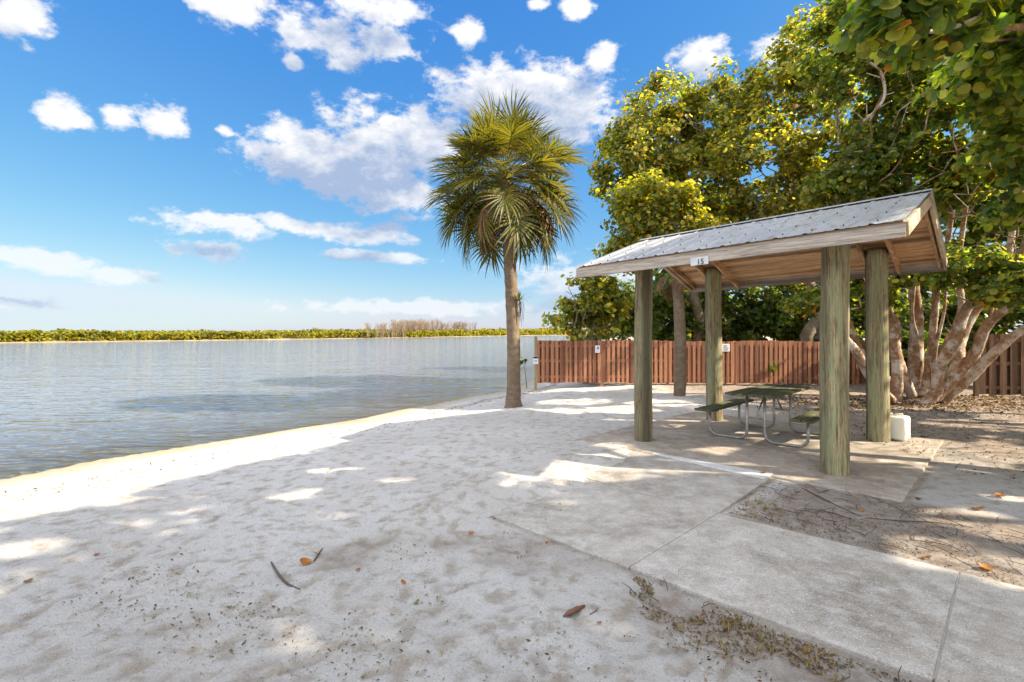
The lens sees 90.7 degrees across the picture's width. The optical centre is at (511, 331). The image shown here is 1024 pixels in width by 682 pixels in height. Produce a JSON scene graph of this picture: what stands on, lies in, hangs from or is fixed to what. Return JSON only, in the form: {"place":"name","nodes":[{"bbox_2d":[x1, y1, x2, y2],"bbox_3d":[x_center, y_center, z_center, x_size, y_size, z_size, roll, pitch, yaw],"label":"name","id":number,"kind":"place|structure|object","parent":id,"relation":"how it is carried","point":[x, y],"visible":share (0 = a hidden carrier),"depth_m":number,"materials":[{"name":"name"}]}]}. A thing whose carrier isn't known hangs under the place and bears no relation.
{"place":"outdoors","nodes":[
{"label":"outdoors","id":0,"kind":"place"},
{"bbox_2d":[0,335,607,476],"bbox_3d":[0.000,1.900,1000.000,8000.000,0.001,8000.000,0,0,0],"label":"water","id":1,"kind":"structure","parent":0,"point":[47,388],"depth_m":20.88,"materials":[{"name":"grey liquid"}]},
{"bbox_2d":[0,334,614,342],"bbox_3d":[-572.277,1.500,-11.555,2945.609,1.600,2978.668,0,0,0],"label":"bank","id":2,"kind":"structure","parent":0,"point":[37,341],"depth_m":107.56,"materials":[{"name":"green plant"}]},
{"bbox_2d":[0,327,590,341],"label":"mangrove thicket","id":3,"kind":"object","parent":2,"relation":"on","point":[58,334],"visible":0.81,"depth_m":111.89,"materials":[{"name":"green plant"}]},
{"bbox_2d":[365,318,476,337],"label":"bare thicket","id":4,"kind":"object","parent":2,"relation":"on","point":[414,325],"visible":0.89,"depth_m":161.69,"materials":[{"name":"plant"}]},
{"bbox_2d":[0,0,1022,331],"label":"sky","id":5,"kind":"structure","parent":0,"point":[215,165],"materials":[{"name":"blue"}]},
{"bbox_2d":[0,333,1023,681],"bbox_3d":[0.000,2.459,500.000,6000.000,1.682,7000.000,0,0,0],"label":"ground","id":6,"kind":"structure","parent":0,"point":[334,489],"depth_m":4.11,"materials":[{"name":"white sand"}]},
{"bbox_2d":[270,561,299,589],"bbox_3d":[-1.603,1.706,3.526,0.043,0.018,0.545,0,0,-44],"label":"stick","id":7,"kind":"object","parent":6,"relation":"on","point":[280,576],"visible":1,"depth_m":3.49,"materials":[{"name":"grey wood"}]},
{"bbox_2d":[300,557,311,564],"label":"fallen leaf","id":8,"kind":"object","parent":6,"relation":"on","point":[304,560],"visible":1,"depth_m":3.76,"materials":[{"name":"orange plant"}]},
{"bbox_2d":[416,85,595,408],"bbox_3d":[-0.074,-1.904,12.062,4.281,7.549,4.104,0,0,0],"label":"cabbage palm","id":9,"kind":"object","parent":6,"relation":"on","point":[520,220],"visible":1,"depth_m":11.71,"materials":[{"name":"green plant"}]},
{"bbox_2d":[507,291,529,325],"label":"air plant","id":10,"kind":"object","parent":9,"relation":"attached to","point":[517,298],"visible":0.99,"depth_m":11.99,"materials":[{"name":"green plant"}]},
{"bbox_2d":[0,388,1023,681],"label":"leaf litter","id":11,"kind":"object","parent":6,"relation":"on","point":[1004,400],"visible":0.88,"depth_m":3.58,"materials":[{"name":"brown plant"}]},
{"bbox_2d":[520,357,527,387],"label":"mangrove seedling","id":12,"kind":"object","parent":6,"relation":"on","point":[522,361],"visible":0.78,"depth_m":16.89,"materials":[{"name":"green plant"}]},
{"bbox_2d":[563,605,585,616],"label":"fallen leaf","id":13,"kind":"object","parent":6,"relation":"on","point":[573,610],"visible":1,"depth_m":3.07,"materials":[{"name":"brown plant"}]},
{"bbox_2d":[542,272,634,382],"bbox_3d":[2.788,-0.153,17.742,3.471,4.001,2.599,0,0,19],"label":"shrub","id":14,"kind":"object","parent":6,"relation":"on","point":[598,307],"visible":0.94,"depth_m":17.33,"materials":[{"name":"green plant"}]},
{"bbox_2d":[493,478,718,569],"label":"walkway","id":15,"kind":"structure","parent":6,"relation":"on","point":[613,530],"depth_m":4.57,"materials":[{"name":"concrete"}]},
{"bbox_2d":[554,274,666,340],"bbox_3d":[4.826,-0.404,23.572,5.875,4.491,3.087,0,0,0],"label":"shrub","id":16,"kind":"object","parent":6,"relation":"on","point":[624,286],"visible":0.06,"depth_m":23.18,"materials":[{"name":"green plant"}]},
{"bbox_2d":[614,282,704,341],"bbox_3d":[5.392,-0.052,18.608,3.494,3.786,2.769,0,0,0],"label":"shrub","id":17,"kind":"object","parent":6,"relation":"on","point":[662,327],"visible":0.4,"depth_m":17.99,"materials":[{"name":"green plant"}]},
{"bbox_2d":[653,272,699,395],"bbox_3d":[4.369,-0.429,13.576,1.617,4.598,1.714,0,0,-27],"label":"cabbage palm","id":18,"kind":"object","parent":6,"relation":"on","point":[676,288],"visible":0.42,"depth_m":13.43,"materials":[{"name":"brown plant"}]},
{"bbox_2d":[583,448,770,513],"bbox_3d":[1.757,1.760,6.085,2.150,0.120,1.585,0,0,45],"label":"walkway link","id":19,"kind":"object","parent":6,"relation":"on","point":[719,491],"visible":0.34,"depth_m":5.77,"materials":[{"name":"concrete"}]},
{"bbox_2d":[652,453,772,478],"bbox_3d":[2.469,1.704,6.458,1.530,0.030,0.299,0,0,45],"label":"walkway joint strip","id":20,"kind":"object","parent":19,"relation":"on","point":[751,472],"visible":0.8,"depth_m":6.28,"materials":[{"name":"white concrete"}]},
{"bbox_2d":[587,55,804,341],"bbox_3d":[6.000,-3.519,16.814,8.535,10.828,5.240,0,0,-24],"label":"sea grape tree","id":21,"kind":"object","parent":6,"relation":"on","point":[652,196],"visible":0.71,"depth_m":15.97,"materials":[{"name":"green plant"}]},
{"bbox_2d":[534,336,865,389],"bbox_3d":[6.037,1.130,16.154,10.630,1.940,0.099,0,0,2],"label":"wooden fence","id":22,"kind":"object","parent":6,"relation":"on","point":[612,361],"visible":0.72,"depth_m":16.15,"materials":[{"name":"brown wood"}]},
{"bbox_2d":[533,356,537,363],"bbox_3d":[0.765,0.920,16.296,0.160,0.260,0.016,0,0,2],"label":"notice sign","id":23,"kind":"object","parent":22,"relation":"attached to","point":[535,359],"visible":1,"depth_m":16.29,"materials":[{"name":"metal"}]},
{"bbox_2d":[595,346,599,352],"bbox_3d":[2.746,0.565,16.221,0.150,0.230,0.016,0,0,2],"label":"notice sign","id":24,"kind":"object","parent":22,"relation":"attached to","point":[597,349],"visible":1,"depth_m":16.22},
{"bbox_2d":[722,344,729,350],"bbox_3d":[6.803,0.514,16.067,0.240,0.240,0.016,0,0,2],"label":"notice sign","id":25,"kind":"object","parent":22,"relation":"attached to","point":[725,347],"visible":1,"depth_m":16.06,"materials":[{"name":"metal"}]},
{"bbox_2d":[770,359,780,371],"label":"air plant","id":26,"kind":"object","parent":22,"relation":"attached to","point":[773,367],"visible":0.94,"depth_m":15.92,"materials":[{"name":"green plant"}]},
{"bbox_2d":[662,286,778,323],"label":"shrub","id":27,"kind":"object","parent":6,"relation":"on","point":[737,298],"depth_m":22.73,"materials":[{"name":"green plant"}]},
{"bbox_2d":[686,289,780,340],"bbox_3d":[7.912,0.006,18.807,3.882,3.694,2.774,0,0,0],"label":"shrub","id":28,"kind":"object","parent":6,"relation":"on","point":[747,310],"visible":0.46,"depth_m":18.15,"materials":[{"name":"green plant"}]},
{"bbox_2d":[638,495,843,681],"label":"dry weeds","id":29,"kind":"object","parent":6,"relation":"on","point":[739,620],"visible":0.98,"depth_m":2.88,"materials":[{"name":"brown plant"}]},
{"bbox_2d":[581,411,942,501],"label":"shelter floor","id":30,"kind":"structure","parent":6,"relation":"on","point":[875,472],"depth_m":7.14,"materials":[{"name":"concrete"}]},
{"bbox_2d":[694,384,818,447],"bbox_3d":[4.192,1.316,8.223,1.857,0.755,1.706,0,0,-45],"label":"picnic table","id":31,"kind":"object","parent":30,"relation":"on","point":[770,391],"visible":0.88,"depth_m":8.02,"materials":[{"name":"green wood"}]},
{"bbox_2d":[574,188,947,476],"bbox_3d":[3.880,0.089,7.890,4.150,3.821,4.080,0,0,45],"label":"picnic shelter","id":32,"kind":"object","parent":30,"relation":"on","point":[875,243],"visible":0.98,"depth_m":7.57,"materials":[{"name":"wood"}]},
{"bbox_2d":[890,412,909,440],"bbox_3d":[6.039,1.489,8.001,0.340,0.413,0.380,0,0,-40],"label":"plastic jug","id":33,"kind":"object","parent":30,"relation":"on","point":[900,426],"visible":0.6,"depth_m":7.83,"materials":[{"name":"white plastic"}]},
{"bbox_2d":[688,0,868,341],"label":"sea grape tree","id":34,"kind":"object","parent":6,"relation":"on","point":[797,159],"visible":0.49,"depth_m":15.58,"materials":[{"name":"green plant"}]},
{"bbox_2d":[743,284,819,341],"bbox_3d":[10.255,-0.057,18.508,3.682,3.802,2.764,0,0,0],"label":"shrub","id":35,"kind":"object","parent":6,"relation":"on","point":[787,327],"visible":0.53,"depth_m":17.84,"materials":[{"name":"green plant"}]},
{"bbox_2d":[630,514,958,681],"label":"walkway","id":36,"kind":"structure","parent":6,"relation":"on","point":[890,639],"depth_m":3.38,"materials":[{"name":"concrete"}]},
{"bbox_2d":[631,514,716,566],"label":"walkway joint dirt","id":37,"kind":"structure","parent":36,"relation":"on","point":[670,542],"depth_m":4.09,"materials":[{"name":"soil"}]},
{"bbox_2d":[933,573,959,681],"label":"walkway joint dirt","id":38,"kind":"structure","parent":36,"relation":"on","point":[938,660],"depth_m":2.87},
{"bbox_2d":[590,482,1023,681],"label":"fallen stalks","id":39,"kind":"object","parent":6,"relation":"on","point":[829,512],"visible":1,"depth_m":4.28,"materials":[{"name":"brown plant"}]},
{"bbox_2d":[612,128,1023,337],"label":"broadleaf tree","id":40,"kind":"object","parent":6,"relation":"on","point":[971,238],"visible":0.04,"depth_m":20.35,"materials":[{"name":"green plant"}]},
{"bbox_2d":[802,488,854,513],"bbox_3d":[3.195,1.713,5.124,0.026,0.016,0.796,0,0,-5],"label":"stick","id":41,"kind":"object","parent":6,"relation":"on","point":[827,500],"visible":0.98,"depth_m":5.12,"materials":[{"name":"brown wood"}]},
{"bbox_2d":[765,284,905,341],"bbox_3d":[14.485,-0.786,22.562,7.093,5.222,3.424,0,0,0],"label":"shrub","id":42,"kind":"object","parent":6,"relation":"on","point":[809,318],"depth_m":22.21,"materials":[{"name":"green plant"}]},
{"bbox_2d":[818,281,922,341],"bbox_3d":[12.544,-0.181,17.712,3.853,4.066,2.417,0,0,0],"label":"shrub","id":43,"kind":"object","parent":6,"relation":"on","point":[859,325],"visible":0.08,"depth_m":17.20,"materials":[{"name":"green plant"}]},
{"bbox_2d":[775,0,1023,404],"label":"sea grape tree","id":44,"kind":"object","parent":6,"relation":"on","point":[901,139],"visible":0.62,"depth_m":11.87,"materials":[{"name":"green plant"}]},
{"bbox_2d":[871,518,957,525],"bbox_3d":[3.609,1.716,4.577,0.683,0.013,0.050,0,0,17],"label":"stick","id":45,"kind":"object","parent":6,"relation":"on","point":[912,521],"visible":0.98,"depth_m":4.57,"materials":[{"name":"brown wood"}]},
{"bbox_2d":[889,324,951,375],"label":"shrub","id":46,"kind":"object","parent":6,"relation":"on","point":[904,342],"visible":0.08,"depth_m":14.41,"materials":[{"name":"green plant"}]},
{"bbox_2d":[828,0,1023,234],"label":"sea grape tree","id":47,"kind":"object","parent":6,"relation":"on","point":[981,74],"visible":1,"depth_m":6.48,"materials":[{"name":"green plant"}]},
{"bbox_2d":[891,284,1015,355],"bbox_3d":[13.387,-0.043,15.461,3.491,3.758,2.468,0,0,0],"label":"shrub","id":48,"kind":"object","parent":6,"relation":"on","point":[951,311],"visible":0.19,"depth_m":15.20,"materials":[{"name":"green plant"}]},
{"bbox_2d":[935,572,1023,681],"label":"walkway","id":49,"kind":"structure","parent":6,"relation":"on","point":[997,629],"depth_m":2.83,"materials":[{"name":"concrete"}]},
{"bbox_2d":[947,281,1023,344],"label":"shrub","id":50,"kind":"object","parent":6,"relation":"on","point":[1013,317],"visible":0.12,"depth_m":15.39,"materials":[{"name":"green plant"}]},
{"bbox_2d":[979,563,993,569],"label":"fallen leaf","id":51,"kind":"object","parent":6,"relation":"on","point":[985,566],"visible":1,"depth_m":3.66,"materials":[{"name":"orange plant"}]},
{"bbox_2d":[973,334,1023,395],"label":"wooden fence","id":52,"kind":"object","parent":6,"relation":"on","point":[1002,373],"visible":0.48,"depth_m":13.30,"materials":[{"name":"brown wood"}]},
{"bbox_2d":[993,493,1005,496],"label":"fallen leaf","id":53,"kind":"object","parent":6,"relation":"on","point":[1000,494],"visible":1,"depth_m":5.24,"materials":[{"name":"orange plant"}]}
]}

